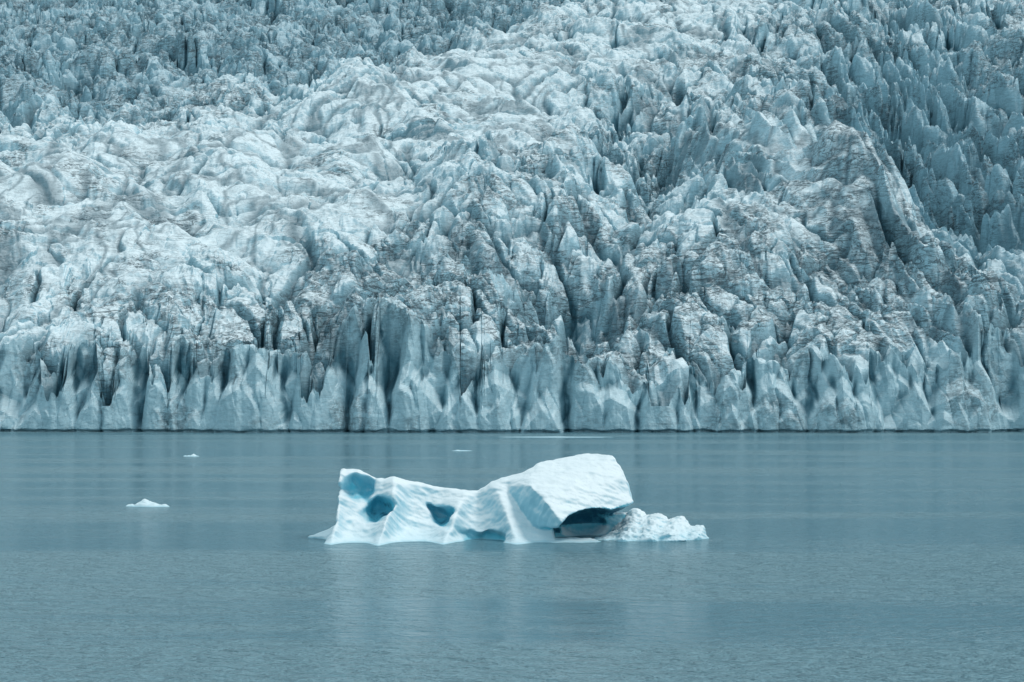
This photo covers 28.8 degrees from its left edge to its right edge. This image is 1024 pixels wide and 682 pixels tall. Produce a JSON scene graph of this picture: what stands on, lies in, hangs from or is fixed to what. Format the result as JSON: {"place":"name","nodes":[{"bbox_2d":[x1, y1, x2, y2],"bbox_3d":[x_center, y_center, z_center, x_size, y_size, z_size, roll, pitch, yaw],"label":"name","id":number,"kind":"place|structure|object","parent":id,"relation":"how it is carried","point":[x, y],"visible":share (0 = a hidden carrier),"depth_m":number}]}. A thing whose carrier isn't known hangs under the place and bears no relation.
{"place":"outdoors","nodes":[
{"label":"outdoors","id":0,"kind":"place"},
{"bbox_2d":[0,0,1023,432],"bbox_3d":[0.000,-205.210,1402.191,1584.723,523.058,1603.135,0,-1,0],"label":"glacier","id":1,"kind":"object","parent":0,"point":[456,216],"visible":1,"depth_m":738.79},
{"bbox_2d":[0,432,1023,681],"bbox_3d":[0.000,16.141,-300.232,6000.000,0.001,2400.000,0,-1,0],"label":"lake water","id":2,"kind":"structure","parent":0,"point":[884,556],"depth_m":197.26},
{"bbox_2d":[126,499,169,506],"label":"ice floe","id":3,"kind":"object","parent":2,"relation":"on","point":[145,503],"visible":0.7,"depth_m":284.25},
{"bbox_2d":[308,453,708,545],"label":"iceberg","id":4,"kind":"object","parent":2,"relation":"on","point":[585,494],"visible":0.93,"depth_m":230.70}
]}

